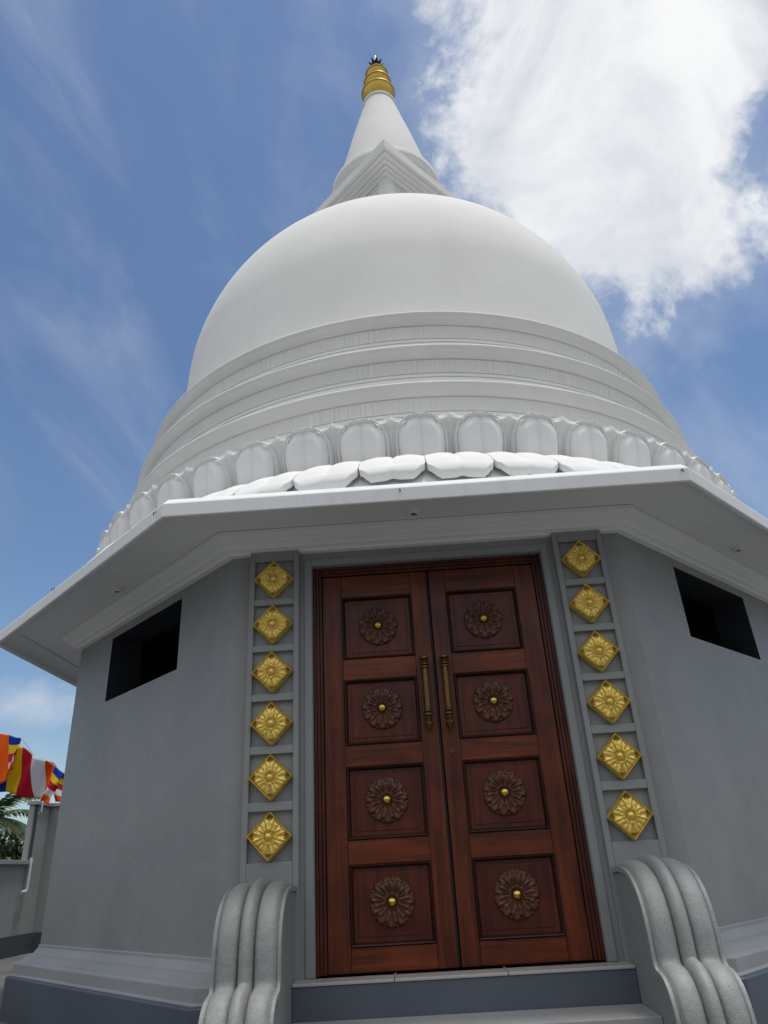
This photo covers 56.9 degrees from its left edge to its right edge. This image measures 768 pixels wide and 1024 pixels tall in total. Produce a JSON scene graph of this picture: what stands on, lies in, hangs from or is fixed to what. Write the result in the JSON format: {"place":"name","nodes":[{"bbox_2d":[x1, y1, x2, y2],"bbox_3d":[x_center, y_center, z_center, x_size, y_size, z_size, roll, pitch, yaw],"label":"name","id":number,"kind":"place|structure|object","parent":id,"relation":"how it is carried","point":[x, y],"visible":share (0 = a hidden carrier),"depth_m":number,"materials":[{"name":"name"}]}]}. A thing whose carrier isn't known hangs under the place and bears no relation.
{"place":"outdoors","nodes":[
{"label":"outdoors","id":0,"kind":"place"},
{"bbox_2d":[0,953,31,1023],"bbox_3d":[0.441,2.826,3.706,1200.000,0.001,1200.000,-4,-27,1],"label":"ground","id":1,"kind":"structure","parent":0,"point":[6,966],"depth_m":9.01,"materials":[{"name":"grey concrete"}]},
{"bbox_2d":[0,825,23,859],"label":"leafy tree","id":2,"kind":"object","parent":1,"relation":"on","point":[10,850],"visible":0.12,"depth_m":20.25,"materials":[{"name":"green plant"}]},
{"bbox_2d":[0,860,33,959],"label":"boundary wall","id":3,"kind":"structure","parent":1,"relation":"on","point":[11,881],"depth_m":10.60,"materials":[{"name":"paint"}]},
{"bbox_2d":[20,858,32,893],"bbox_3d":[-5.528,5.625,10.957,0.044,0.497,0.183,-4,-27,1],"label":"drain pipe","id":4,"kind":"object","parent":3,"relation":"attached to","point":[28,878],"visible":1,"depth_m":10.99,"materials":[{"name":"white plastic"}]},
{"bbox_2d":[0,793,40,842],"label":"palm tree","id":5,"kind":"object","parent":1,"relation":"on","point":[18,828],"visible":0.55,"depth_m":23.38,"materials":[{"name":"green plant"}]},
{"bbox_2d":[14,801,52,952],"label":"wall pier","id":6,"kind":"structure","parent":1,"relation":"on","point":[26,912],"depth_m":11.29,"materials":[{"name":"paint"}]},
{"bbox_2d":[29,805,38,859],"bbox_3d":[-5.603,5.125,11.333,0.035,0.800,0.036,-4,-27,1],"label":"conduit","id":7,"kind":"object","parent":6,"relation":"attached to","point":[33,834],"visible":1,"depth_m":11.32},
{"bbox_2d":[30,803,59,952],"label":"wall","id":8,"kind":"structure","parent":1,"relation":"on","point":[44,882],"depth_m":11.47,"materials":[{"name":"paint"}]},
{"bbox_2d":[198,878,296,1023],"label":"scroll balustrade","id":9,"kind":"object","parent":1,"relation":"on","point":[252,978],"visible":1,"depth_m":3.47,"materials":[{"name":"paint"}]},
{"bbox_2d":[0,55,767,1023],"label":"stupa","id":10,"kind":"object","parent":1,"relation":"on","point":[404,609],"visible":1,"depth_m":4.88,"materials":[{"name":"white paint"}]},
{"bbox_2d":[322,572,458,974],"bbox_3d":[-0.011,1.499,4.466,0.726,2.366,0.151,-4,-27,1],"label":"door","id":11,"kind":"structure","parent":10,"relation":"in","point":[390,908],"depth_m":4.38,"materials":[{"name":"brown wood"}]},
{"bbox_2d":[428,565,592,966],"bbox_3d":[0.733,1.447,4.452,0.726,2.366,0.151,-4,-27,1],"label":"door","id":12,"kind":"structure","parent":10,"relation":"in","point":[519,894],"depth_m":4.36,"materials":[{"name":"brown wood"}]},
{"bbox_2d":[292,960,662,1023],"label":"entrance steps","id":13,"kind":"structure","parent":1,"relation":"on","point":[605,992],"depth_m":3.68,"materials":[{"name":"concrete"}]},
{"bbox_2d":[611,855,756,1023],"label":"scroll balustrade","id":14,"kind":"object","parent":1,"relation":"on","point":[686,973],"visible":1,"depth_m":3.41,"materials":[{"name":"paint"}]},
{"bbox_2d":[0,0,767,843],"label":"sky","id":15,"kind":"structure","parent":0,"point":[149,149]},
{"bbox_3d":[-6.700,4.017,9.080,0.059,3.460,0.060,-4,-27,1],"label":"flag post","id":16,"kind":"object","parent":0,"visible":0},
{"bbox_2d":[0,733,62,772],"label":"flag line","id":17,"kind":"object","parent":16,"relation":"attached to","point":[32,753],"visible":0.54,"depth_m":9.34,"materials":[{"name":"fabric"}]},
{"bbox_2d":[0,733,20,783],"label":"buddhist flag","id":18,"kind":"object","parent":17,"relation":"hanging from","point":[9,745],"visible":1,"depth_m":9.16,"materials":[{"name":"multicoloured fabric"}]},
{"bbox_2d":[0,746,61,805],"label":"buddhist flag","id":19,"kind":"object","parent":17,"relation":"hanging from","point":[30,775],"visible":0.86,"depth_m":9.24,"materials":[{"name":"multicoloured fabric"}]},
{"bbox_2d":[54,771,63,801],"bbox_3d":[-3.843,3.737,9.396,1.090,0.662,0.174,-4,-27,1],"label":"buddhist flag","id":20,"kind":"object","parent":17,"relation":"hanging from","point":[57,794],"visible":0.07,"depth_m":9.40,"materials":[{"name":"multicoloured fabric"}]}
]}

